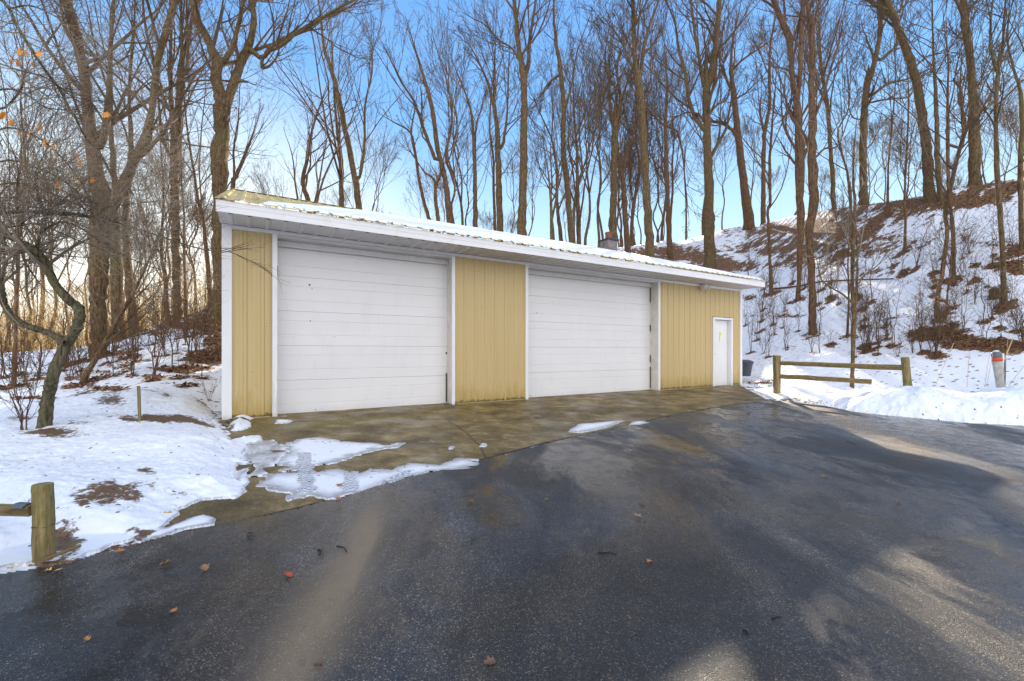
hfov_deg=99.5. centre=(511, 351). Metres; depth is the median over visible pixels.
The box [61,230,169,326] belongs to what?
slender tree
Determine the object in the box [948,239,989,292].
sapling
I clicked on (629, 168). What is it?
slender tree
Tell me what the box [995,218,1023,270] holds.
sapling
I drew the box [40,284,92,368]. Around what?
sapling
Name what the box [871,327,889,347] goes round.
shrub
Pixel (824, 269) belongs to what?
sapling
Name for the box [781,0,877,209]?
young tree
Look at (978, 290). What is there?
shrub
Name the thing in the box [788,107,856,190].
slender tree
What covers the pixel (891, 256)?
shrub
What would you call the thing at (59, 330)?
shrub
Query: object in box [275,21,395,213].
young tree
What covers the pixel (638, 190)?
slender tree
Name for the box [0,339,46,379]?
shrub
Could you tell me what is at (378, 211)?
slender tree
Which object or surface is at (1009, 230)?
sapling
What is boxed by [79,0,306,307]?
young tree
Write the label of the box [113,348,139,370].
shrub
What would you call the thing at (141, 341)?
shrub
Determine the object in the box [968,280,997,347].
sapling
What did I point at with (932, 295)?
sapling
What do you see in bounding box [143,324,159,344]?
shrub
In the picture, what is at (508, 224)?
slender tree
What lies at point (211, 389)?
shrub
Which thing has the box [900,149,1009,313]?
young tree
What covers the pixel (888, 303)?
sapling
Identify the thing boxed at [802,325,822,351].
shrub
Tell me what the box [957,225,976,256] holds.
shrub
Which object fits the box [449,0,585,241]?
maple tree
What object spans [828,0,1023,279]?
young tree
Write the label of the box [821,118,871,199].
slender tree
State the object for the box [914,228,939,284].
sapling
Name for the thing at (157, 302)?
sapling
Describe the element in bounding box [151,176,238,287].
slender tree
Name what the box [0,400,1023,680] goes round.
asphalt driveway
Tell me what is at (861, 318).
sapling
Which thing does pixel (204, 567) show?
fallen leaf
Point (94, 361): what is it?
leaning tree
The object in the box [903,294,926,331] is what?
sapling
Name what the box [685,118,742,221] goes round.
slender tree
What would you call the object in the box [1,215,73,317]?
slender tree
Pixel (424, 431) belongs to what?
concrete apron
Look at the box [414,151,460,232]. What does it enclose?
slender tree
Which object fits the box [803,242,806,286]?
sapling
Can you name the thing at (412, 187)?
slender tree
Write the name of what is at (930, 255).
sapling
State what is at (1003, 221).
sapling
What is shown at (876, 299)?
sapling
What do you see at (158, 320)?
shrub
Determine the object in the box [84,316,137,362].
shrub
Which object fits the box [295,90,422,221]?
slender tree
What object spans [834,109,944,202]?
slender tree
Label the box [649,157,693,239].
slender tree
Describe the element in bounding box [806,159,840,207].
slender tree
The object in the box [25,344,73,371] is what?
shrub
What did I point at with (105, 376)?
leaf litter
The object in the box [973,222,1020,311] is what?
sapling
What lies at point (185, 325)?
shrub
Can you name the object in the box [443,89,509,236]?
slender tree
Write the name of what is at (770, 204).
young tree
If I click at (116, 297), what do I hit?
maple tree
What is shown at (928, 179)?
oak tree
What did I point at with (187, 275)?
slender tree
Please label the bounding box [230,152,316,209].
slender tree
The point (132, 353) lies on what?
sapling
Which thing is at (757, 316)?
sapling
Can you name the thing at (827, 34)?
slender tree
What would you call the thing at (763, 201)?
young tree
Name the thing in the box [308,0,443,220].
maple tree
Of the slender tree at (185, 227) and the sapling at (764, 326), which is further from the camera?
the slender tree at (185, 227)
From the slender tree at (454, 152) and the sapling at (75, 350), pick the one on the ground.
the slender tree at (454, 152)
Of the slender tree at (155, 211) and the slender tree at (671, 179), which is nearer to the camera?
the slender tree at (155, 211)
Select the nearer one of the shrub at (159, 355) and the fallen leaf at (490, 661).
the fallen leaf at (490, 661)
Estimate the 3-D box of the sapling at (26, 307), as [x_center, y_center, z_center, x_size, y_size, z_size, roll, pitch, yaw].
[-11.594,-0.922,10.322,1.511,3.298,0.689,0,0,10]
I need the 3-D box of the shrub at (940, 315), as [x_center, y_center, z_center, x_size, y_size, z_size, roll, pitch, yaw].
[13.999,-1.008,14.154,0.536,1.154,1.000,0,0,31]
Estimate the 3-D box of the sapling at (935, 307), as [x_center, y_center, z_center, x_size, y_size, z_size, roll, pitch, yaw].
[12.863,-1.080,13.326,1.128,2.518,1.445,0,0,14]
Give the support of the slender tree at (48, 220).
on the ground
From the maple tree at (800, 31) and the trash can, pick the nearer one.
the trash can
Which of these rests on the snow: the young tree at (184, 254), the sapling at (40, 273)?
the sapling at (40, 273)
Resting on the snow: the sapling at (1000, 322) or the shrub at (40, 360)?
the shrub at (40, 360)
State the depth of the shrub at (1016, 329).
11.96 m
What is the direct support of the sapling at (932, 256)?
on the ground
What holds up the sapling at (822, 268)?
on the ground
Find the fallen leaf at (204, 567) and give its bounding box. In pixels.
[199,563,209,570]
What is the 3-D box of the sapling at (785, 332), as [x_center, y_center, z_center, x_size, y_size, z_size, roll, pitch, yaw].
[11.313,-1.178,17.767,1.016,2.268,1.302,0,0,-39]
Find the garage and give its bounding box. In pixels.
[215,188,764,419]
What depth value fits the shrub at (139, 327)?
12.55 m
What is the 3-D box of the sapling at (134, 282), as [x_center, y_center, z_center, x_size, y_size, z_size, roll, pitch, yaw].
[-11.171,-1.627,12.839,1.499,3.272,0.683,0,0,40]
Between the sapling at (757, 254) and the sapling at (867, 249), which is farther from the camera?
the sapling at (757, 254)
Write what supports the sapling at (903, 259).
on the ground
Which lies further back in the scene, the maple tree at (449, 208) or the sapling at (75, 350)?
the maple tree at (449, 208)
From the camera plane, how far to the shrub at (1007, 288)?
14.14 m
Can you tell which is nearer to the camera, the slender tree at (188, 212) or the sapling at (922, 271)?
the sapling at (922, 271)
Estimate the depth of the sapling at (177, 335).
9.47 m
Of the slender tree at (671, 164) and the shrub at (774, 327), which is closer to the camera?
the shrub at (774, 327)
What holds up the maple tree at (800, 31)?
on the ground
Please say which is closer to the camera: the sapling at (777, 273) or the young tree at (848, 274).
the young tree at (848, 274)
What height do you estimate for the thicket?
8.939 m
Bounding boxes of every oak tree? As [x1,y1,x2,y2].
[118,0,389,324]
[612,0,759,269]
[827,0,946,205]
[858,0,985,202]
[928,0,1023,185]
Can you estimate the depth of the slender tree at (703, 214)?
47.45 m
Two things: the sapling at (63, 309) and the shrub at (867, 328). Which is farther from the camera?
the shrub at (867, 328)
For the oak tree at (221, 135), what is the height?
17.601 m
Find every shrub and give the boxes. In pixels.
[0,325,50,430]
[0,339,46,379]
[0,345,35,374]
[18,317,58,378]
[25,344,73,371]
[37,307,85,367]
[45,342,88,376]
[47,336,99,375]
[58,327,102,371]
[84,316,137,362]
[102,309,158,354]
[106,297,123,351]
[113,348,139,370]
[123,308,151,349]
[127,286,201,380]
[128,274,181,355]
[141,303,178,338]
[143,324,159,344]
[159,276,210,357]
[177,319,188,343]
[182,305,215,351]
[188,283,221,337]
[194,311,221,359]
[198,376,221,400]
[752,281,775,320]
[752,329,775,352]
[758,262,775,293]
[765,300,782,334]
[773,258,782,282]
[781,289,792,310]
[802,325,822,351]
[818,255,843,296]
[818,277,839,296]
[835,291,863,320]
[845,289,887,352]
[849,292,893,349]
[856,311,880,345]
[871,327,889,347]
[877,304,895,339]
[881,248,901,265]
[884,332,907,356]
[897,316,920,352]
[905,219,940,268]
[906,309,928,332]
[910,300,934,324]
[915,301,952,354]
[915,317,940,356]
[927,252,942,273]
[932,301,960,344]
[932,305,952,330]
[938,309,972,340]
[941,275,961,305]
[942,232,961,260]
[948,246,974,279]
[956,211,987,252]
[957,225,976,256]
[965,272,989,303]
[967,249,984,265]
[982,275,1023,302]
[982,284,1011,318]
[987,288,1000,299]
[991,283,1023,344]
[997,301,1022,329]
[1005,315,1023,348]
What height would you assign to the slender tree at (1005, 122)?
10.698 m
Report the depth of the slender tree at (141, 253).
34.29 m
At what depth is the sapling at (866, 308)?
16.70 m
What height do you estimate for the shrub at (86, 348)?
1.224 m
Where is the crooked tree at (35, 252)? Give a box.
[0,0,286,428]
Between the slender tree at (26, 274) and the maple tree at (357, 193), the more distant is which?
the slender tree at (26, 274)
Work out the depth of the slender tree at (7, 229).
32.80 m
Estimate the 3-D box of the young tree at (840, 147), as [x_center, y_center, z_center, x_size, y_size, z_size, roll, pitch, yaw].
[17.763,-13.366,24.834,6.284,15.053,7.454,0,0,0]
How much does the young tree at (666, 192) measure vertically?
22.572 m
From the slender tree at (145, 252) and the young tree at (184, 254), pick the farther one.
the slender tree at (145, 252)
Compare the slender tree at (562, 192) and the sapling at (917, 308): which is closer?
the sapling at (917, 308)
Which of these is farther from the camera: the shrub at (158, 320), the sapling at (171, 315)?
the shrub at (158, 320)
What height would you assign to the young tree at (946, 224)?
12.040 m
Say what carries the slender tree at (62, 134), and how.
on the ground
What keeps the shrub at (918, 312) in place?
on the ground
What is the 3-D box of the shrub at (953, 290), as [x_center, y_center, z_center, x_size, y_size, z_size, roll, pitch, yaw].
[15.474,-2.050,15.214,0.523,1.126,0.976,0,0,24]
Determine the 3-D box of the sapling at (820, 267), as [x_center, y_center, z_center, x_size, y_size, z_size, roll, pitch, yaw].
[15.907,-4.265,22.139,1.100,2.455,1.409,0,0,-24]
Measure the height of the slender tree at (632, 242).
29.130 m
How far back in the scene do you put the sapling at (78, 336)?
11.85 m
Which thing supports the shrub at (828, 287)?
on the ground
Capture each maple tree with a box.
[0,0,188,341]
[5,0,278,360]
[40,0,227,321]
[55,0,233,331]
[220,0,383,217]
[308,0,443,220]
[346,0,547,234]
[446,0,564,245]
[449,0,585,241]
[516,0,617,252]
[568,0,652,237]
[578,0,671,264]
[602,15,664,261]
[691,0,788,229]
[740,0,833,300]
[750,0,903,334]
[828,0,984,201]
[925,0,1023,306]
[955,0,1023,250]
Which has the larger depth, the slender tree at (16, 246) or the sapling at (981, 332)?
the slender tree at (16, 246)
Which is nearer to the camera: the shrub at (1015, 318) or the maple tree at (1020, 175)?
the shrub at (1015, 318)
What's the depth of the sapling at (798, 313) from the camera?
19.00 m
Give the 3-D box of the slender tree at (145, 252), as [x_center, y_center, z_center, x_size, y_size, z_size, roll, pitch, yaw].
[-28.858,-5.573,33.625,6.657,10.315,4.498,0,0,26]
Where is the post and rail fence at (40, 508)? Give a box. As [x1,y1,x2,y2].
[0,482,56,562]
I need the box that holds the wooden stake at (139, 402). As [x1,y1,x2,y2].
[137,386,141,420]
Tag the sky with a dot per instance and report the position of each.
(784, 206)
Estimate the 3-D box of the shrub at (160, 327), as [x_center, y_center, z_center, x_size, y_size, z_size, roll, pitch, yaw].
[-9.519,-0.931,11.463,1.398,2.284,1.021,0,0,-6]
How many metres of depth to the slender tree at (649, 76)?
47.36 m
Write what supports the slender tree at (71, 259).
on the ground
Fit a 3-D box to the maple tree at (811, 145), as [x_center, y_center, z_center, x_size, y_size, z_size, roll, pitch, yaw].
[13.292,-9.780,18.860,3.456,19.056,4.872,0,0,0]
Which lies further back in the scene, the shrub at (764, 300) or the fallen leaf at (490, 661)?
the shrub at (764, 300)
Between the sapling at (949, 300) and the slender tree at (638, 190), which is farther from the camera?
the slender tree at (638, 190)
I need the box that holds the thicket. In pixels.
[0,233,212,351]
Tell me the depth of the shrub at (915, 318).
14.78 m
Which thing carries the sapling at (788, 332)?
on the ground
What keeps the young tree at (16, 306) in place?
on the snow
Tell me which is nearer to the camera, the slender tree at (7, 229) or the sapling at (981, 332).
the sapling at (981, 332)
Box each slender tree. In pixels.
[0,63,97,350]
[0,126,114,347]
[0,152,86,351]
[0,172,62,277]
[1,167,80,339]
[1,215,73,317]
[2,158,89,351]
[6,266,49,332]
[7,183,132,343]
[32,191,88,327]
[55,189,147,331]
[55,202,166,276]
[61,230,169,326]
[63,276,89,315]
[88,186,164,318]
[106,130,251,310]
[108,151,211,310]
[120,221,170,285]
[121,213,186,323]
[122,130,251,323]
[133,188,209,291]
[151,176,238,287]
[167,249,206,303]
[185,195,213,296]
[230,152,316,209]
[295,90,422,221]
[297,157,353,216]
[365,198,391,224]
[397,9,486,235]
[397,170,471,232]
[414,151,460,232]
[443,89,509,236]
[465,200,508,229]
[490,202,517,233]
[494,124,545,243]
[500,127,556,245]
[509,54,602,249]
[531,10,633,252]
[541,5,630,245]
[547,32,690,247]
[550,171,582,251]
[563,0,676,245]
[565,195,595,238]
[574,39,657,238]
[576,28,701,164]
[576,83,639,226]
[578,67,680,246]
[585,137,670,244]
[590,103,647,246]
[592,139,670,245]
[601,129,653,247]
[606,133,678,244]
[607,4,759,222]
[608,144,648,220]
[614,13,711,179]
[617,164,642,236]
[619,94,685,241]
[620,22,701,240]
[623,139,662,193]
[633,116,694,242]
[633,161,664,211]
[646,2,741,235]
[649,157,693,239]
[659,107,724,239]
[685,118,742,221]
[700,96,784,229]
[721,0,862,215]
[725,106,778,214]
[733,0,871,190]
[750,164,793,205]
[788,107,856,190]
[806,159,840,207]
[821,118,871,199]
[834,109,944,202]
[837,112,921,193]
[878,84,952,197]
[882,115,950,196]
[917,141,967,189]
[928,66,1022,183]
[942,170,967,188]
[966,71,1023,151]
[966,89,1019,180]
[983,119,1023,176]
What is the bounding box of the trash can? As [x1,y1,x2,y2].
[742,359,753,375]
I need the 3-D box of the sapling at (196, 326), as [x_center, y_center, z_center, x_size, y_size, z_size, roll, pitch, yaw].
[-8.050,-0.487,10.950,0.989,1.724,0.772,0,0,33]
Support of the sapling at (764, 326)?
on the ground
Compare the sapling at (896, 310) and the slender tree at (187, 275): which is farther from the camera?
the slender tree at (187, 275)
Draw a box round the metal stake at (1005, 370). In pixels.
[1004,353,1005,384]
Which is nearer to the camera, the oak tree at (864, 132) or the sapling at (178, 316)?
the sapling at (178, 316)
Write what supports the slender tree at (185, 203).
on the ground
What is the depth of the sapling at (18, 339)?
12.05 m
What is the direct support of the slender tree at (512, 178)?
on the ground
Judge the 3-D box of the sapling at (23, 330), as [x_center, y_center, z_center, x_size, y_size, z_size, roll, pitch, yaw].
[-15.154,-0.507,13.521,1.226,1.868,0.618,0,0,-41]
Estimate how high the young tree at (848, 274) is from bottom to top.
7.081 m
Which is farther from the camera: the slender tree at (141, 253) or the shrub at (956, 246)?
the slender tree at (141, 253)
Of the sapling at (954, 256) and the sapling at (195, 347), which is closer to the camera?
the sapling at (195, 347)
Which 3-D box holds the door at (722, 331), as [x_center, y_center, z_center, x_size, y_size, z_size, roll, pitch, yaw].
[6.596,0.023,13.685,1.025,2.165,0.179,0,0,-31]
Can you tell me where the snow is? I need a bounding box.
[0,359,648,569]
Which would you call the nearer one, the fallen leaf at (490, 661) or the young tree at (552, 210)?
the fallen leaf at (490, 661)
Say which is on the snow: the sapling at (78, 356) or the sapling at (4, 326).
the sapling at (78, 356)
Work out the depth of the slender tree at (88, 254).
42.15 m
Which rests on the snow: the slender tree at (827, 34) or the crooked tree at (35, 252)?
the crooked tree at (35, 252)
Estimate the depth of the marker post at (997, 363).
10.64 m
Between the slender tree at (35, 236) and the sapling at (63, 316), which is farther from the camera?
the slender tree at (35, 236)
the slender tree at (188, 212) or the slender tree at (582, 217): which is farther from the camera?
the slender tree at (582, 217)
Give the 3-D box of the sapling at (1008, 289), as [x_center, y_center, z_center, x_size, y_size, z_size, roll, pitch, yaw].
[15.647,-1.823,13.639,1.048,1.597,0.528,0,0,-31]
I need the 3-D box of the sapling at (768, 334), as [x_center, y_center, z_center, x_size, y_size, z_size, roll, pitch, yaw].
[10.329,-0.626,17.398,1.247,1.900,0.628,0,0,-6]
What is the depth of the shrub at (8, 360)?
10.46 m
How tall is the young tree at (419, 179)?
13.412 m
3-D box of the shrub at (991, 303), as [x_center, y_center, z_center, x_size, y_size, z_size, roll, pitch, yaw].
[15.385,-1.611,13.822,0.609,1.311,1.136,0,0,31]
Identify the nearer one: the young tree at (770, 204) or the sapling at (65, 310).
the sapling at (65, 310)
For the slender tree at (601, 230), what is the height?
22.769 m
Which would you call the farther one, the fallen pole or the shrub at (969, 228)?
the fallen pole
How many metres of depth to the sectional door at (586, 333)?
11.11 m
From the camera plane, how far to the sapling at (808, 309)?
17.90 m
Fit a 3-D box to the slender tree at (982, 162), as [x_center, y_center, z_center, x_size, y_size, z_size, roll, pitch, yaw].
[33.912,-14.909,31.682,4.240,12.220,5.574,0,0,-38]
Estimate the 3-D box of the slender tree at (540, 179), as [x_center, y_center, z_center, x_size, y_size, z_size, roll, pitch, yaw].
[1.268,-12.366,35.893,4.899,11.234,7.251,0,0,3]
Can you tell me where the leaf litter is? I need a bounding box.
[0,179,1023,399]
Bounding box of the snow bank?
[754,350,1023,425]
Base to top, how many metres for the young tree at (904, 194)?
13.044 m
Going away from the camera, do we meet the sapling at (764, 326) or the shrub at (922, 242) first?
the sapling at (764, 326)
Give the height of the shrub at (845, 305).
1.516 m
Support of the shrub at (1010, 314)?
on the ground
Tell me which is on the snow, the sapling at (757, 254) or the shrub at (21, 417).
the shrub at (21, 417)
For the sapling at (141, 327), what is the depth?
11.05 m
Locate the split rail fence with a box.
[773,355,912,393]
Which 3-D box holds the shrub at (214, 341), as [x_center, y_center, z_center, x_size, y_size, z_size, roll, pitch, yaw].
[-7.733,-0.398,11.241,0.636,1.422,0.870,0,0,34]
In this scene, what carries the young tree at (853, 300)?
on the ground
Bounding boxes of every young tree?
[0,0,211,386]
[13,0,281,336]
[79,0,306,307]
[90,44,268,324]
[169,18,272,201]
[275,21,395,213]
[374,65,433,231]
[399,125,455,232]
[441,39,500,237]
[462,0,551,240]
[488,0,610,250]
[525,101,594,249]
[530,0,658,253]
[622,24,722,258]
[708,0,891,294]
[733,0,782,225]
[758,0,927,242]
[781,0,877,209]
[787,0,998,251]
[798,167,879,336]
[806,92,937,388]
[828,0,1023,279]
[829,0,970,217]
[883,0,1023,318]
[891,27,987,160]
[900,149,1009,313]
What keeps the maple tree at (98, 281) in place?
on the ground
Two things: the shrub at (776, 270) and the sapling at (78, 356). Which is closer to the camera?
the sapling at (78, 356)
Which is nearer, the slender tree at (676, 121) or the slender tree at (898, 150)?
the slender tree at (898, 150)
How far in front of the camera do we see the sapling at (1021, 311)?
12.09 m
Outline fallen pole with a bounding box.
[773,278,893,289]
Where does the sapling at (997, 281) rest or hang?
on the ground
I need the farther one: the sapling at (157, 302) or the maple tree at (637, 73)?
the maple tree at (637, 73)
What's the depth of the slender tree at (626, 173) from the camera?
53.47 m
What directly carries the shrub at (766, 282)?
on the ground
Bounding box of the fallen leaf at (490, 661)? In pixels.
[481,656,496,664]
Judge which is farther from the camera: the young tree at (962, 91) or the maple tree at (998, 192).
the young tree at (962, 91)
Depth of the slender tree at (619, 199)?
48.72 m
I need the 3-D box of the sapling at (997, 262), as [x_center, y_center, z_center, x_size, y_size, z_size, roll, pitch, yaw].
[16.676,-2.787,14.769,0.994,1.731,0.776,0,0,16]
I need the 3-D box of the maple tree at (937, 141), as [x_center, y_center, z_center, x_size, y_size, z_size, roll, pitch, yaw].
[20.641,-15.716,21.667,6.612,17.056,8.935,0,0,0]
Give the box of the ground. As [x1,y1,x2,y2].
[0,178,1023,573]
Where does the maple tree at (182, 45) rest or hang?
on the ground
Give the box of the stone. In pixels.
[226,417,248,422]
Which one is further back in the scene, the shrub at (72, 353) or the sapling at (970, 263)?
the sapling at (970, 263)
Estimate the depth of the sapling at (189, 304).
14.18 m
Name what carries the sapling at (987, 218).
on the ground
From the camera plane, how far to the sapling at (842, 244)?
23.49 m
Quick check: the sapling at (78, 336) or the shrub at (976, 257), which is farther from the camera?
the shrub at (976, 257)
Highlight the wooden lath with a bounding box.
[34,544,80,564]
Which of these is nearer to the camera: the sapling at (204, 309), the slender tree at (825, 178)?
the sapling at (204, 309)
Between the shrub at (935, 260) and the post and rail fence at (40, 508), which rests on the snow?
the post and rail fence at (40, 508)
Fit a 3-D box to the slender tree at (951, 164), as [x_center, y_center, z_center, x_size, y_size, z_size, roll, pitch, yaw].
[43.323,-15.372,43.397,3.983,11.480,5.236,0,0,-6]
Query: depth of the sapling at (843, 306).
16.45 m
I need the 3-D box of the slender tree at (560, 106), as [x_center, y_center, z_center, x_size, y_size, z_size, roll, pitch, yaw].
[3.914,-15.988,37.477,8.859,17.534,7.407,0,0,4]
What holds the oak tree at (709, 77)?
on the ground
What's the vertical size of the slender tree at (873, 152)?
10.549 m
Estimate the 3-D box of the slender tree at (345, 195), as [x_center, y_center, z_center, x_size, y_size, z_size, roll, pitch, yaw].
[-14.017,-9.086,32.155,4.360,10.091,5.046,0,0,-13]
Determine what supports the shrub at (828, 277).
on the ground
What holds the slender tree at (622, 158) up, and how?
on the ground
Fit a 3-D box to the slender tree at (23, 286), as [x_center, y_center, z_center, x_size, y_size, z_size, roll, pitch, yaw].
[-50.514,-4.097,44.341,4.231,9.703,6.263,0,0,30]
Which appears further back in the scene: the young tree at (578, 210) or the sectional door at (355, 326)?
the young tree at (578, 210)
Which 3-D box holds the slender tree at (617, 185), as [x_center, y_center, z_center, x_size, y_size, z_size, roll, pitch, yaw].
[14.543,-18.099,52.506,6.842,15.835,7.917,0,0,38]
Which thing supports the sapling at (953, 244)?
on the ground
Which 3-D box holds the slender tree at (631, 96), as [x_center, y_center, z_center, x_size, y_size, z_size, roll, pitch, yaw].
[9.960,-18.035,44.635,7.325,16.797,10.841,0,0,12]
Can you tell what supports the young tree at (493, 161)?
on the ground
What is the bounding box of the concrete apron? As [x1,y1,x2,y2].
[165,385,767,534]
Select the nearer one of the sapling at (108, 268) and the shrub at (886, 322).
the sapling at (108, 268)
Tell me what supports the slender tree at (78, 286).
on the ground
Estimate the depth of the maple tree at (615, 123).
26.88 m
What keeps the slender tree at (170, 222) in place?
on the ground
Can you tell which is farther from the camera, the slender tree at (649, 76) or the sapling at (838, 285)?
the slender tree at (649, 76)
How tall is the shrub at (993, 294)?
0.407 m
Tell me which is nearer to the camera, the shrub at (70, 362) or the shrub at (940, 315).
the shrub at (70, 362)
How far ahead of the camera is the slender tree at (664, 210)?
48.52 m
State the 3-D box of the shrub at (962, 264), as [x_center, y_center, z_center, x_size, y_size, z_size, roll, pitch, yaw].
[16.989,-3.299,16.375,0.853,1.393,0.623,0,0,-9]
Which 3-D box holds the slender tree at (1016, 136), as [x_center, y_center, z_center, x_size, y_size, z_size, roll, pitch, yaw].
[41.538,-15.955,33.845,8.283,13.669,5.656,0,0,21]
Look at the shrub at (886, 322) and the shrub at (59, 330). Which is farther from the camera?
the shrub at (886, 322)
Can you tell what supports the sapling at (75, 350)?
on the snow
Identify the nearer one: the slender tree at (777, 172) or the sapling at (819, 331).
the sapling at (819, 331)
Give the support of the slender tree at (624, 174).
on the ground
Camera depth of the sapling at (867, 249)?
21.16 m
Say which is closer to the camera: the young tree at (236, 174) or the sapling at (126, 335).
the sapling at (126, 335)
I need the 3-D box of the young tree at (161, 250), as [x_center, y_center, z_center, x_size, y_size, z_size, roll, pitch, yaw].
[-11.926,-6.074,15.052,5.439,11.183,6.655,0,0,-21]
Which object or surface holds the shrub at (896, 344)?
on the ground
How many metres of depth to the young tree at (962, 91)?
21.79 m
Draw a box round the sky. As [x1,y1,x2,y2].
[0,0,1023,349]
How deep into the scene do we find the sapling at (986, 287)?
13.81 m
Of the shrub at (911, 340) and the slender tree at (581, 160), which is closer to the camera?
the shrub at (911, 340)
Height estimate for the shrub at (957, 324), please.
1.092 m
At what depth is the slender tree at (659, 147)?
46.39 m
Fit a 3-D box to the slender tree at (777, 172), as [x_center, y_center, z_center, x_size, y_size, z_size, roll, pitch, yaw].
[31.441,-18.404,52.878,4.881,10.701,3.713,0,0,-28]
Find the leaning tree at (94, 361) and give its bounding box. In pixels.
[80,168,215,384]
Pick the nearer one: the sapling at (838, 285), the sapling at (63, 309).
the sapling at (63, 309)
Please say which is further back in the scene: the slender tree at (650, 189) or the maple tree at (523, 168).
the slender tree at (650, 189)
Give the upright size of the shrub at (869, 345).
2.119 m
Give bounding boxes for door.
[272,233,454,416]
[525,265,659,398]
[712,317,732,386]
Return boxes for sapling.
[0,254,48,377]
[0,266,32,370]
[0,290,35,378]
[0,300,40,374]
[2,306,41,361]
[2,310,31,364]
[9,260,69,367]
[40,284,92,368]
[42,280,88,358]
[44,265,76,367]
[50,310,101,376]
[63,328,85,379]
[64,312,91,361]
[87,256,152,373]
[88,264,159,375]
[97,259,126,355]
[113,300,149,362]
[117,251,145,339]
[118,288,142,362]
[125,294,173,359]
[140,252,172,355]
[155,259,200,370]
[160,278,199,352]
[167,276,203,363]
[169,302,188,376]
[181,298,212,362]
[181,327,210,366]
[182,279,205,330]
[185,250,219,376]
[196,279,221,323]
[738,231,750,271]
[744,301,765,351]
[747,299,764,339]
[751,238,763,268]
[752,304,777,357]
[753,315,777,354]
[756,276,784,324]
[768,296,804,347]
[773,258,786,291]
[779,319,796,348]
[790,295,801,329]
[799,281,816,336]
[799,310,835,352]
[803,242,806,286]
[806,245,829,289]
[814,246,829,304]
[814,276,833,329]
[816,250,837,298]
[823,238,835,301]
[824,268,844,302]
[832,287,861,331]
[836,224,851,263]
[845,294,871,346]
[849,270,891,343]
[855,227,882,270]
[855,230,881,301]
[862,290,878,324]
[865,308,888,352]
[875,283,899,336]
[880,277,919,346]
[898,275,940,352]
[901,244,912,275]
[901,250,941,311]
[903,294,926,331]
[913,278,956,342]
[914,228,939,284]
[915,233,941,281]
[915,274,961,345]
[915,283,946,355]
[924,230,939,279]
[927,199,974,286]
[933,217,971,279]
[943,289,958,332]
[946,289,976,339]
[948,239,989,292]
[948,275,980,332]
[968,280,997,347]
[972,194,1005,264]
[973,201,1005,255]
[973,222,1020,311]
[973,307,986,347]
[975,254,1003,321]
[977,247,1013,325]
[980,200,1022,240]
[983,244,1018,289]
[992,202,1022,262]
[992,307,1010,334]
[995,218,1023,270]
[998,278,1023,333]
[999,268,1017,312]
[999,289,1023,347]
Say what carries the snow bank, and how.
on the ground
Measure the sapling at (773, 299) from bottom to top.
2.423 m
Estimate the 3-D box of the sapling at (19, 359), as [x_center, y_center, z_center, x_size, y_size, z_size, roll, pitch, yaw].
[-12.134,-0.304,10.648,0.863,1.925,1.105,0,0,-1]
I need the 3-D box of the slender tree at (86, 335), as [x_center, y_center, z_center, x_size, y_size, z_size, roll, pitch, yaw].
[-30.909,-6.324,31.363,6.824,13.044,6.943,0,0,13]
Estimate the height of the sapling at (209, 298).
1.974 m
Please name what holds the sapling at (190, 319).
on the snow
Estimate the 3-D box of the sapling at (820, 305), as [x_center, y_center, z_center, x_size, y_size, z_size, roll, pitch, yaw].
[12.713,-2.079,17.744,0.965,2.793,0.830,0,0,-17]
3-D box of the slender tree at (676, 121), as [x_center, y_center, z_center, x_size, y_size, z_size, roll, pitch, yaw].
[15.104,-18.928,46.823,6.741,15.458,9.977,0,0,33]
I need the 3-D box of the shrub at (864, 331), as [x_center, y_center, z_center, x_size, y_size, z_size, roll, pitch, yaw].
[12.037,-0.997,14.847,1.409,2.303,1.029,0,0,-17]
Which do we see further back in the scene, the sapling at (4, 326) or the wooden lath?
the sapling at (4, 326)
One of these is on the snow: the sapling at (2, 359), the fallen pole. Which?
the sapling at (2, 359)
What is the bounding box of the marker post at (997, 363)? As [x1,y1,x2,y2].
[991,350,1004,387]
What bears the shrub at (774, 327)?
on the ground
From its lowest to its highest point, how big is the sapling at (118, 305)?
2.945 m
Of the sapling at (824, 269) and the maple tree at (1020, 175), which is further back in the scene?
the sapling at (824, 269)
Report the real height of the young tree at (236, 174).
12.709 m
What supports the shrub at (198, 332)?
on the ground
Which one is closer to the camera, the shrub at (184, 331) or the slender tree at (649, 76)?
the shrub at (184, 331)
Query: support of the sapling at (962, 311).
on the ground
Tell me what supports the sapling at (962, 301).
on the ground
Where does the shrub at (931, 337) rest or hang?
on the ground
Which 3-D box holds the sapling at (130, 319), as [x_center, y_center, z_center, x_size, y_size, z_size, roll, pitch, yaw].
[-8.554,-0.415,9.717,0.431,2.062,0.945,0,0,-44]
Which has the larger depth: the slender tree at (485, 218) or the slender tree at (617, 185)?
the slender tree at (617, 185)
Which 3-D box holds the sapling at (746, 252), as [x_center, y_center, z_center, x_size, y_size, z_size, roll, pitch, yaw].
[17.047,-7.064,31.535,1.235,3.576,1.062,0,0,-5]
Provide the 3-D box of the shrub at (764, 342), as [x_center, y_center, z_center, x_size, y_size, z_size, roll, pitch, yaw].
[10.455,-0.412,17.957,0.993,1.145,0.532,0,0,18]
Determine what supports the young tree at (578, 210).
on the ground
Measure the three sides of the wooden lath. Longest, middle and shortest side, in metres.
0.200 x 0.026 x 0.010 m
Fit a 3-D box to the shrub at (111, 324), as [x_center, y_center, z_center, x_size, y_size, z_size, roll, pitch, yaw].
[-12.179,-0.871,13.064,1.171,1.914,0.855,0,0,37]
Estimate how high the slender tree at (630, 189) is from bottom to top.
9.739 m
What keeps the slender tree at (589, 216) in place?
on the ground

